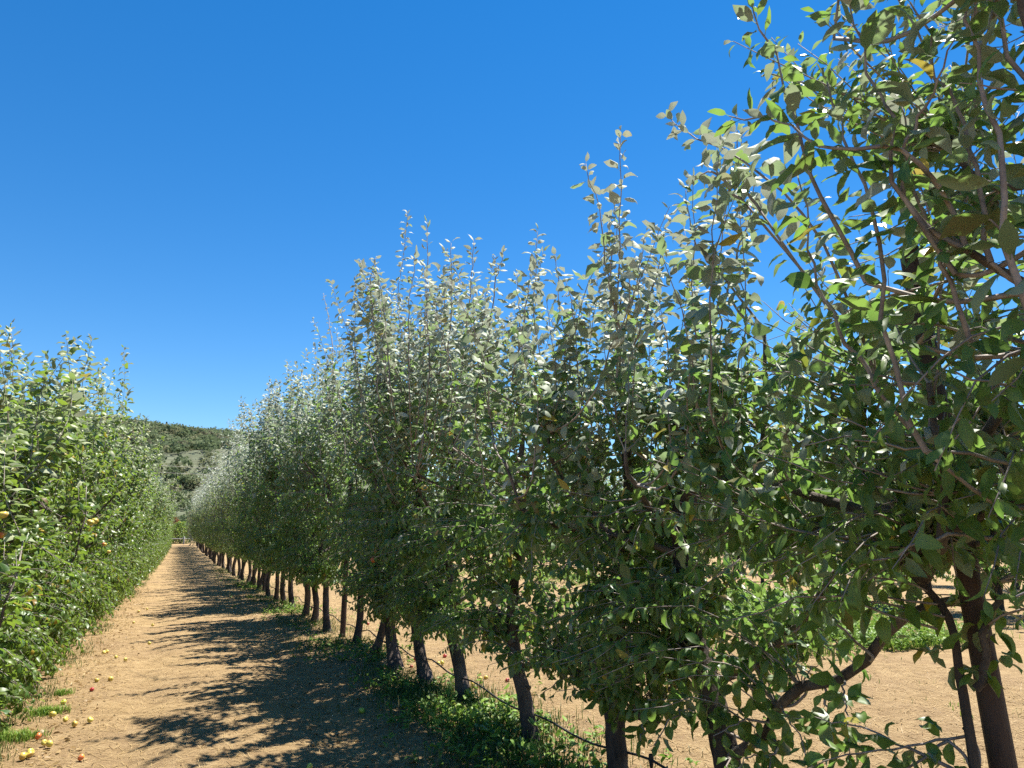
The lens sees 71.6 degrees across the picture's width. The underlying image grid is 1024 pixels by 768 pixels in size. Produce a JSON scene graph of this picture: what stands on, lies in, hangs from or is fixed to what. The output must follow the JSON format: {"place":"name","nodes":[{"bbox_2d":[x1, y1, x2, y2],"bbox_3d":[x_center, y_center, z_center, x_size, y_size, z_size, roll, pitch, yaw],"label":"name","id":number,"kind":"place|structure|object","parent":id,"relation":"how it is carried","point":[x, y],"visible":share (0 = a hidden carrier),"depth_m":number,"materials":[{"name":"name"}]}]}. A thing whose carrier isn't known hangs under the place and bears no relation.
{"place":"outdoors","nodes":[
{"label":"outdoors","id":0,"kind":"place"},
{"bbox_2d":[19,419,705,536],"bbox_3d":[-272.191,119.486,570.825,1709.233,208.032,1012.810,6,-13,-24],"label":"hill","id":1,"kind":"structure","parent":0,"point":[194,456],"depth_m":350.19,"materials":[{"name":"plant"}]},
{"bbox_2d":[0,397,253,533],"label":"woodland","id":2,"kind":"object","parent":1,"relation":"on","point":[207,441],"visible":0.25,"depth_m":383.55,"materials":[{"name":"green plant"}]},
{"bbox_2d":[166,491,188,505],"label":"oak tree","id":3,"kind":"object","parent":1,"relation":"on","point":[179,495],"visible":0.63,"depth_m":267.40,"materials":[{"name":"green plant"}]},
{"bbox_2d":[177,475,190,487],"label":"oak tree","id":4,"kind":"object","parent":1,"relation":"on","point":[186,477],"visible":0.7,"depth_m":314.22,"materials":[{"name":"green plant"}]},
{"bbox_2d":[192,564,702,767],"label":"grass","id":5,"kind":"structure","parent":0,"point":[424,689],"depth_m":6.16,"materials":[{"name":"plant"}]},
{"bbox_2d":[0,539,1023,767],"bbox_3d":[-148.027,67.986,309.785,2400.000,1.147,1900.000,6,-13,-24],"label":"ground","id":6,"kind":"structure","parent":0,"point":[183,563],"depth_m":6.99,"materials":[{"name":"soil"}]},
{"bbox_2d":[0,725,24,741],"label":"grass tuft","id":7,"kind":"object","parent":6,"relation":"on","point":[6,732],"visible":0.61,"depth_m":5.50,"materials":[{"name":"green plant"}]},
{"bbox_2d":[0,423,36,731],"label":"apple tree","id":8,"kind":"object","parent":6,"relation":"on","point":[6,573],"visible":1,"depth_m":5.03,"materials":[{"name":"green plant"}]},
{"bbox_2d":[0,726,51,743],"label":"grass tuft","id":9,"kind":"object","parent":6,"relation":"on","point":[25,735],"visible":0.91,"depth_m":5.47,"materials":[{"name":"green plant"}]},
{"bbox_2d":[0,325,87,731],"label":"apple tree","id":10,"kind":"object","parent":6,"relation":"on","point":[32,499],"visible":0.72,"depth_m":6.13,"materials":[{"name":"green plant"}]},
{"bbox_2d":[0,360,96,682],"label":"apple tree","id":11,"kind":"object","parent":6,"relation":"on","point":[78,514],"visible":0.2,"depth_m":8.15,"materials":[{"name":"green plant"}]},
{"bbox_2d":[22,704,75,717],"bbox_3d":[-4.065,2.857,6.250,0.317,0.084,0.409,-11,-16,41],"label":"grass tuft","id":12,"kind":"object","parent":6,"relation":"on","point":[44,710],"visible":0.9,"depth_m":6.20,"materials":[{"name":"green plant"}]},
{"bbox_2d":[0,331,99,697],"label":"apple tree","id":13,"kind":"object","parent":6,"relation":"on","point":[31,653],"visible":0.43,"depth_m":7.03,"materials":[{"name":"green plant"}]},
{"bbox_2d":[0,365,116,648],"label":"apple tree","id":14,"kind":"object","parent":6,"relation":"on","point":[81,595],"visible":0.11,"depth_m":10.48,"materials":[{"name":"green plant"}]},
{"bbox_2d":[4,357,122,638],"bbox_3d":[-7.266,1.740,11.210,2.124,4.652,1.825,7,-14,-31],"label":"apple tree","id":15,"kind":"object","parent":6,"relation":"on","point":[90,616],"visible":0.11,"depth_m":11.38,"materials":[{"name":"green plant"}]},
{"bbox_2d":[54,687,75,696],"bbox_3d":[-4.397,3.012,6.971,0.196,0.082,0.179,6,-13,-24],"label":"grass tuft","id":16,"kind":"object","parent":6,"relation":"on","point":[62,692],"visible":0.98,"depth_m":6.96,"materials":[{"name":"green plant"}]},
{"bbox_2d":[0,319,133,659],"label":"apple tree","id":17,"kind":"object","parent":6,"relation":"on","point":[65,594],"visible":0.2,"depth_m":9.45,"materials":[{"name":"green plant"}]},
{"bbox_2d":[0,562,164,767],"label":"edge grass","id":18,"kind":"structure","parent":6,"relation":"on","point":[3,744],"depth_m":6.88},
{"bbox_2d":[46,345,132,630],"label":"apple tree","id":19,"kind":"object","parent":6,"relation":"on","point":[103,517],"visible":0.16,"depth_m":12.49,"materials":[{"name":"green plant"}]},
{"bbox_2d":[59,411,133,616],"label":"apple tree","id":20,"kind":"object","parent":6,"relation":"on","point":[120,526],"visible":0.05,"depth_m":14.56,"materials":[{"name":"green plant"}]},
{"bbox_2d":[63,395,148,618],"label":"apple tree","id":21,"kind":"object","parent":6,"relation":"on","point":[123,494],"visible":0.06,"depth_m":13.91,"materials":[{"name":"green plant"}]},
{"bbox_2d":[80,415,149,604],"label":"apple tree","id":22,"kind":"object","parent":6,"relation":"on","point":[130,505],"visible":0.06,"depth_m":16.70,"materials":[{"name":"green plant"}]},
{"bbox_2d":[85,408,162,598],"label":"apple tree","id":23,"kind":"object","parent":6,"relation":"on","point":[142,490],"visible":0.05,"depth_m":18.17,"materials":[{"name":"green plant"}]},
{"bbox_2d":[88,393,165,608],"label":"apple tree","id":24,"kind":"object","parent":6,"relation":"on","point":[126,530],"visible":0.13,"depth_m":15.92,"materials":[{"name":"green plant"}]},
{"bbox_2d":[111,446,162,596],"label":"apple tree","id":25,"kind":"object","parent":6,"relation":"on","point":[138,535],"visible":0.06,"depth_m":18.67,"materials":[{"name":"green plant"}]},
{"bbox_2d":[127,440,149,588],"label":"apple tree","id":26,"kind":"object","parent":6,"relation":"on","point":[140,536],"visible":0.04,"depth_m":20.75,"materials":[{"name":"green plant"}]},
{"bbox_2d":[118,435,161,590],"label":"apple tree","id":27,"kind":"object","parent":6,"relation":"on","point":[140,542],"visible":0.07,"depth_m":19.99,"materials":[{"name":"green plant"}]},
{"bbox_2d":[127,442,155,585],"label":"apple tree","id":28,"kind":"object","parent":6,"relation":"on","point":[145,512],"visible":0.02,"depth_m":23.23,"materials":[{"name":"green plant"}]},
{"bbox_2d":[130,454,154,580],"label":"apple tree","id":29,"kind":"object","parent":6,"relation":"on","point":[146,533],"visible":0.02,"depth_m":25.12,"materials":[{"name":"green plant"}]},
{"bbox_2d":[131,469,159,585],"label":"apple tree","id":30,"kind":"object","parent":6,"relation":"on","point":[145,511],"visible":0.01,"depth_m":22.56,"materials":[{"name":"green plant"}]},
{"bbox_2d":[140,458,160,576],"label":"apple tree","id":31,"kind":"object","parent":6,"relation":"on","point":[151,520],"visible":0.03,"depth_m":27.31,"materials":[{"name":"green plant"}]},
{"bbox_2d":[140,461,162,579],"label":"apple tree","id":32,"kind":"object","parent":6,"relation":"on","point":[147,562],"visible":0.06,"depth_m":26.12,"materials":[{"name":"green plant"}]},
{"bbox_2d":[125,452,179,581],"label":"apple tree","id":33,"kind":"object","parent":6,"relation":"on","point":[149,527],"visible":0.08,"depth_m":24.28,"materials":[{"name":"green plant"}]},
{"bbox_2d":[146,466,158,573],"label":"apple tree","id":34,"kind":"object","parent":6,"relation":"on","point":[154,537],"visible":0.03,"depth_m":29.16,"materials":[{"name":"green plant"}]},
{"bbox_2d":[150,481,172,569],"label":"apple tree","id":35,"kind":"object","parent":6,"relation":"on","point":[160,533],"visible":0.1,"depth_m":32.54,"materials":[{"name":"green plant"}]},
{"bbox_2d":[144,477,181,575],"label":"apple tree","id":36,"kind":"object","parent":6,"relation":"on","point":[155,527],"visible":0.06,"depth_m":28.48,"materials":[{"name":"green plant"}]},
{"bbox_2d":[151,482,176,556],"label":"apple tree","id":37,"kind":"object","parent":6,"relation":"on","point":[163,529],"visible":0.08,"depth_m":41.10,"materials":[{"name":"green plant"}]},
{"bbox_2d":[161,494,182,557],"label":"apple tree","id":38,"kind":"object","parent":6,"relation":"on","point":[167,531],"visible":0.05,"depth_m":45.40,"materials":[{"name":"green plant"}]},
{"bbox_2d":[172,521,193,543],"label":"bush","id":39,"kind":"object","parent":6,"relation":"on","point":[179,525],"visible":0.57,"depth_m":77.83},
{"bbox_2d":[185,507,197,545],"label":"shrub","id":40,"kind":"object","parent":6,"relation":"on","point":[190,534],"visible":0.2,"depth_m":71.48,"materials":[{"name":"plant"}]},
{"bbox_2d":[191,495,202,551],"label":"apple tree","id":41,"kind":"object","parent":6,"relation":"on","point":[193,529],"visible":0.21,"depth_m":57.56,"materials":[{"name":"green plant"}]},
{"bbox_2d":[194,488,203,552],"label":"apple tree","id":42,"kind":"object","parent":6,"relation":"on","point":[197,516],"visible":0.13,"depth_m":56.16,"materials":[{"name":"green plant"}]},
{"bbox_2d":[193,481,211,555],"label":"apple tree","id":43,"kind":"object","parent":6,"relation":"on","point":[202,526],"visible":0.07,"depth_m":50.86,"materials":[{"name":"green plant"}]},
{"bbox_2d":[196,482,208,555],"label":"apple tree","id":44,"kind":"object","parent":6,"relation":"on","point":[201,541],"visible":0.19,"depth_m":51.70,"materials":[{"name":"green plant"}]},
{"bbox_2d":[196,481,211,558],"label":"apple tree","id":45,"kind":"object","parent":6,"relation":"on","point":[206,521],"visible":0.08,"depth_m":46.12,"materials":[{"name":"green plant"}]},
{"bbox_2d":[199,479,212,558],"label":"apple tree","id":46,"kind":"object","parent":6,"relation":"on","point":[204,517],"visible":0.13,"depth_m":47.35,"materials":[{"name":"green plant"}]},
{"bbox_2d":[201,480,213,554],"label":"apple tree","id":47,"kind":"object","parent":6,"relation":"on","point":[205,516],"visible":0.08,"depth_m":43.16,"materials":[{"name":"green plant"}]},
{"bbox_2d":[202,466,219,561],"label":"apple tree","id":48,"kind":"object","parent":6,"relation":"on","point":[210,505],"visible":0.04,"depth_m":42.16,"materials":[{"name":"green plant"}]},
{"bbox_2d":[197,459,227,567],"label":"apple tree","id":49,"kind":"object","parent":6,"relation":"on","point":[209,504],"visible":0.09,"depth_m":36.89,"materials":[{"name":"green plant"}]},
{"bbox_2d":[207,474,220,565],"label":"apple tree","id":50,"kind":"object","parent":6,"relation":"on","point":[217,564],"visible":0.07,"depth_m":38.66,"materials":[{"name":"green plant"}]},
{"bbox_2d":[205,465,222,566],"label":"apple tree","id":51,"kind":"object","parent":6,"relation":"on","point":[220,563],"visible":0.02,"depth_m":37.65,"materials":[{"name":"green plant"}]},
{"bbox_2d":[202,463,226,563],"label":"apple tree","id":52,"kind":"object","parent":6,"relation":"on","point":[214,562],"visible":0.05,"depth_m":41.08,"materials":[{"name":"green plant"}]},
{"bbox_2d":[194,445,239,571],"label":"apple tree","id":53,"kind":"object","parent":6,"relation":"on","point":[213,525],"visible":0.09,"depth_m":32.49,"materials":[{"name":"green plant"}]},
{"bbox_2d":[205,475,229,568],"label":"apple tree","id":54,"kind":"object","parent":6,"relation":"on","point":[212,545],"visible":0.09,"depth_m":35.54,"materials":[{"name":"green plant"}]},
{"bbox_2d":[212,454,231,569],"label":"apple tree","id":55,"kind":"object","parent":6,"relation":"on","point":[219,506],"visible":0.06,"depth_m":34.65,"materials":[{"name":"green plant"}]},
{"bbox_2d":[200,432,247,575],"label":"apple tree","id":56,"kind":"object","parent":6,"relation":"on","point":[222,521],"visible":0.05,"depth_m":28.13,"materials":[{"name":"green plant"}]},
{"bbox_2d":[208,451,240,572],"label":"apple tree","id":57,"kind":"object","parent":6,"relation":"on","point":[216,524],"visible":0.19,"depth_m":31.36,"materials":[{"name":"green plant"}]},
{"bbox_2d":[212,454,238,559],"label":"apple tree","id":58,"kind":"object","parent":6,"relation":"on","point":[221,515],"visible":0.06,"depth_m":33.61,"materials":[{"name":"green plant"}]},
{"bbox_2d":[212,439,244,575],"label":"apple tree","id":59,"kind":"object","parent":6,"relation":"on","point":[234,560],"visible":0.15,"depth_m":29.27,"materials":[{"name":"green plant"}]},
{"bbox_2d":[211,441,248,564],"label":"apple tree","id":60,"kind":"object","parent":6,"relation":"on","point":[228,513],"visible":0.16,"depth_m":30.31,"materials":[{"name":"green plant"}]},
{"bbox_2d":[220,441,252,579],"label":"apple tree","id":61,"kind":"object","parent":6,"relation":"on","point":[233,552],"visible":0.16,"depth_m":25.77,"materials":[{"name":"green plant"}]},
{"bbox_2d":[227,440,249,578],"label":"apple tree","id":62,"kind":"object","parent":6,"relation":"on","point":[233,508],"visible":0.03,"depth_m":27.03,"materials":[{"name":"green plant"}]},
{"bbox_2d":[226,431,252,581],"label":"apple tree","id":63,"kind":"object","parent":6,"relation":"on","point":[250,570],"visible":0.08,"depth_m":24.60,"materials":[{"name":"green plant"}]},
{"bbox_2d":[220,403,283,586],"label":"apple tree","id":64,"kind":"object","parent":6,"relation":"on","point":[241,547],"visible":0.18,"depth_m":22.44,"materials":[{"name":"green plant"}]},
{"bbox_2d":[228,424,282,591],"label":"apple tree","id":65,"kind":"object","parent":6,"relation":"on","point":[244,484],"visible":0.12,"depth_m":20.62,"materials":[{"name":"green plant"}]},
{"bbox_2d":[228,414,282,584],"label":"apple tree","id":66,"kind":"object","parent":6,"relation":"on","point":[243,490],"visible":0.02,"depth_m":23.67,"materials":[{"name":"green plant"}]},
{"bbox_2d":[256,514,264,587],"bbox_3d":[-7.609,4.946,21.773,0.275,2.735,0.128,-4,-13,19],"label":"trellis post","id":67,"kind":"object","parent":6,"relation":"on","point":[258,576],"visible":0.07,"depth_m":21.56,"materials":[{"name":"metal"}]},
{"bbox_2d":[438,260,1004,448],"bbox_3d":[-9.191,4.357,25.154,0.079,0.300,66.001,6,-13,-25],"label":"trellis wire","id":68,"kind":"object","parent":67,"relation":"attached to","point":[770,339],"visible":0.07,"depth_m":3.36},
{"bbox_2d":[236,382,314,603],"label":"apple tree","id":69,"kind":"object","parent":6,"relation":"on","point":[282,583],"visible":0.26,"depth_m":16.60,"materials":[{"name":"green plant"}]},
{"bbox_2d":[248,398,303,599],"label":"apple tree","id":70,"kind":"object","parent":6,"relation":"on","point":[276,592],"visible":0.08,"depth_m":17.47,"materials":[{"name":"green plant"}]},
{"bbox_2d":[242,415,310,589],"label":"apple tree","id":71,"kind":"object","parent":6,"relation":"on","point":[260,582],"visible":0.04,"depth_m":21.19,"materials":[{"name":"green plant"}]},
{"bbox_2d":[238,388,318,595],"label":"apple tree","id":72,"kind":"object","parent":6,"relation":"on","point":[267,589],"visible":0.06,"depth_m":19.05,"materials":[{"name":"green plant"}]},
{"bbox_2d":[238,381,321,608],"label":"apple tree","id":73,"kind":"object","parent":6,"relation":"on","point":[258,502],"visible":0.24,"depth_m":15.95,"materials":[{"name":"green plant"}]},
{"bbox_2d":[260,376,357,622],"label":"apple tree","id":74,"kind":"object","parent":6,"relation":"on","point":[278,547],"visible":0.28,"depth_m":13.09,"materials":[{"name":"green plant"}]},
{"bbox_2d":[271,355,373,615],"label":"apple tree","id":75,"kind":"object","parent":6,"relation":"on","point":[306,609],"visible":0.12,"depth_m":14.12,"materials":[{"name":"green plant"}]},
{"bbox_2d":[274,337,403,631],"bbox_3d":[-3.207,1.710,12.537,1.943,5.336,2.052,9,-15,-37],"label":"apple tree","id":76,"kind":"object","parent":6,"relation":"on","point":[322,573],"visible":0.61,"depth_m":12.15,"materials":[{"name":"green plant"}]},
{"bbox_2d":[340,468,360,636],"bbox_3d":[-2.538,2.671,11.251,0.275,2.735,0.128,-4,-13,19],"label":"trellis post","id":77,"kind":"object","parent":6,"relation":"on","point":[343,618],"visible":0.23,"depth_m":11.07,"materials":[{"name":"metal"}]},
{"bbox_2d":[0,586,706,767],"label":"leaf litter","id":78,"kind":"object","parent":6,"relation":"on","point":[66,739],"visible":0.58,"depth_m":6.93,"materials":[{"name":"plant"}]},
{"bbox_2d":[312,328,435,643],"bbox_3d":[-2.248,1.562,11.123,1.993,4.953,2.409,11,-16,-40],"label":"apple tree","id":79,"kind":"object","parent":6,"relation":"on","point":[327,474],"visible":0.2,"depth_m":10.93,"materials":[{"name":"green plant"}]},
{"bbox_2d":[311,282,472,668],"bbox_3d":[-1.955,0.978,9.393,3.120,5.446,1.828,-11,-17,43],"label":"apple tree","id":80,"kind":"object","parent":6,"relation":"on","point":[394,658],"visible":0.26,"depth_m":8.76,"materials":[{"name":"green plant"}]},
{"bbox_2d":[330,293,485,654],"bbox_3d":[-1.475,1.336,9.884,1.959,4.902,2.192,6,-14,-26],"label":"apple tree","id":81,"kind":"object","parent":6,"relation":"on","point":[378,643],"visible":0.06,"depth_m":9.52,"materials":[{"name":"green plant"}]},
{"bbox_2d":[325,210,514,684],"bbox_3d":[-1.123,0.862,7.998,1.920,5.066,2.298,-5,-13,23],"label":"apple tree","id":82,"kind":"object","parent":6,"relation":"on","point":[385,347],"visible":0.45,"depth_m":7.75,"materials":[{"name":"green plant"}]},
{"bbox_2d":[224,562,666,767],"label":"irrigation hose","id":83,"kind":"object","parent":82,"relation":"attached to","point":[650,758],"visible":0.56,"depth_m":5.25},
{"bbox_2d":[216,575,699,767],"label":"weeds","id":84,"kind":"object","parent":6,"relation":"on","point":[482,713],"visible":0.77,"depth_m":5.75,"materials":[{"name":"green plant"}]},
{"bbox_2d":[362,215,562,707],"bbox_3d":[-0.511,0.867,7.022,1.773,4.620,2.782,6,-13,-24],"label":"apple tree","id":85,"kind":"object","parent":6,"relation":"on","point":[440,601],"visible":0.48,"depth_m":6.77,"materials":[{"name":"green plant"}]},
{"bbox_2d":[0,580,1023,767],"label":"straw","id":86,"kind":"object","parent":6,"relation":"on","point":[289,743],"visible":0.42,"depth_m":6.37,"materials":[{"name":"plant"}]},
{"bbox_2d":[6,587,1023,767],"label":"clods","id":87,"kind":"object","parent":6,"relation":"on","point":[894,691],"visible":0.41,"depth_m":6.70,"materials":[{"name":"soil"}]},
{"bbox_2d":[402,223,655,747],"bbox_3d":[0.036,0.768,5.727,1.945,4.233,2.543,6,-13,-24],"label":"apple tree","id":88,"kind":"object","parent":6,"relation":"on","point":[510,632],"visible":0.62,"depth_m":5.42,"materials":[{"name":"green plant"}]},
{"bbox_2d":[543,493,575,564],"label":"apple tree","id":89,"kind":"object","parent":6,"relation":"on","point":[567,557],"visible":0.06,"depth_m":30.21,"materials":[{"name":"green plant"}]},
{"bbox_2d":[564,471,610,558],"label":"apple tree","id":90,"kind":"object","parent":6,"relation":"on","point":[576,556],"visible":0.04,"depth_m":28.41,"materials":[{"name":"green plant"}]},
{"bbox_2d":[456,125,744,767],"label":"apple tree","id":91,"kind":"object","parent":6,"relation":"on","point":[613,711],"visible":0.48,"depth_m":4.24,"materials":[{"name":"green plant"}]},
{"bbox_2d":[484,123,966,767],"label":"apple tree","id":92,"kind":"object","parent":6,"relation":"on","point":[768,659],"visible":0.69,"depth_m":3.50,"materials":[{"name":"green plant"}]},
{"bbox_2d":[710,498,752,580],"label":"apple tree","id":93,"kind":"object","parent":6,"relation":"on","point":[734,557],"visible":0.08,"depth_m":21.45,"materials":[{"name":"green plant"}]},
{"bbox_2d":[463,559,1005,600],"bbox_3d":[4.574,6.479,24.383,0.113,0.148,37.806,6,-13,-24],"label":"irrigation hose","id":94,"kind":"object","parent":6,"relation":"on","point":[838,586],"visible":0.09,"depth_m":18.73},
{"bbox_2d":[455,563,1021,761],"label":"tall weeds","id":95,"kind":"object","parent":6,"relation":"on","point":[923,636],"visible":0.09,"depth_m":10.43,"materials":[{"name":"green plant"}]},
{"bbox_2d":[732,442,775,582],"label":"apple tree","id":96,"kind":"object","parent":6,"relation":"on","point":[752,544],"visible":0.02,"depth_m":20.20,"materials":[{"name":"green plant"}]},
{"bbox_2d":[748,443,814,592],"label":"apple tree","id":97,"kind":"object","parent":6,"relation":"on","point":[802,515],"visible":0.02,"depth_m":19.12,"materials":[{"name":"green plant"}]},
{"bbox_2d":[626,93,1023,767],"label":"apple tree","id":98,"kind":"object","parent":6,"relation":"on","point":[784,511],"visible":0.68,"depth_m":2.59,"materials":[{"name":"green plant"}]},
{"bbox_2d":[823,452,890,589],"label":"apple tree","id":99,"kind":"object","parent":6,"relation":"on","point":[838,560],"visible":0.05,"depth_m":17.74,"materials":[{"name":"green plant"}]},
{"bbox_2d":[707,0,1023,632],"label":"apple tree","id":100,"kind":"object","parent":6,"relation":"on","point":[952,121],"visible":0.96,"depth_m":1.81,"materials":[{"name":"green plant"}]},
{"bbox_2d":[831,444,934,603],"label":"apple tree","id":101,"kind":"object","parent":6,"relation":"on","point":[848,498],"visible":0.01,"depth_m":16.50,"materials":[{"name":"green plant"}]},
{"bbox_2d":[864,415,954,596],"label":"apple tree","id":102,"kind":"object","parent":6,"relation":"on","point":[938,575],"depth_m":15.17,"materials":[{"name":"green plant"}]},
{"bbox_2d":[899,232,1017,767],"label":"trellis post","id":103,"kind":"object","parent":6,"relation":"on","point":[997,733],"visible":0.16,"depth_m":2.31,"materials":[{"name":"wood"}]},
{"bbox_2d":[968,465,1023,613],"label":"apple tree","id":104,"kind":"object","parent":6,"relation":"on","point":[997,569],"visible":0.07,"depth_m":14.33,"materials":[{"name":"green plant"}]},
{"bbox_2d":[0,0,1023,527],"label":"sky","id":105,"kind":"structure","parent":0,"point":[183,183],"materials":[{"name":"blue"}]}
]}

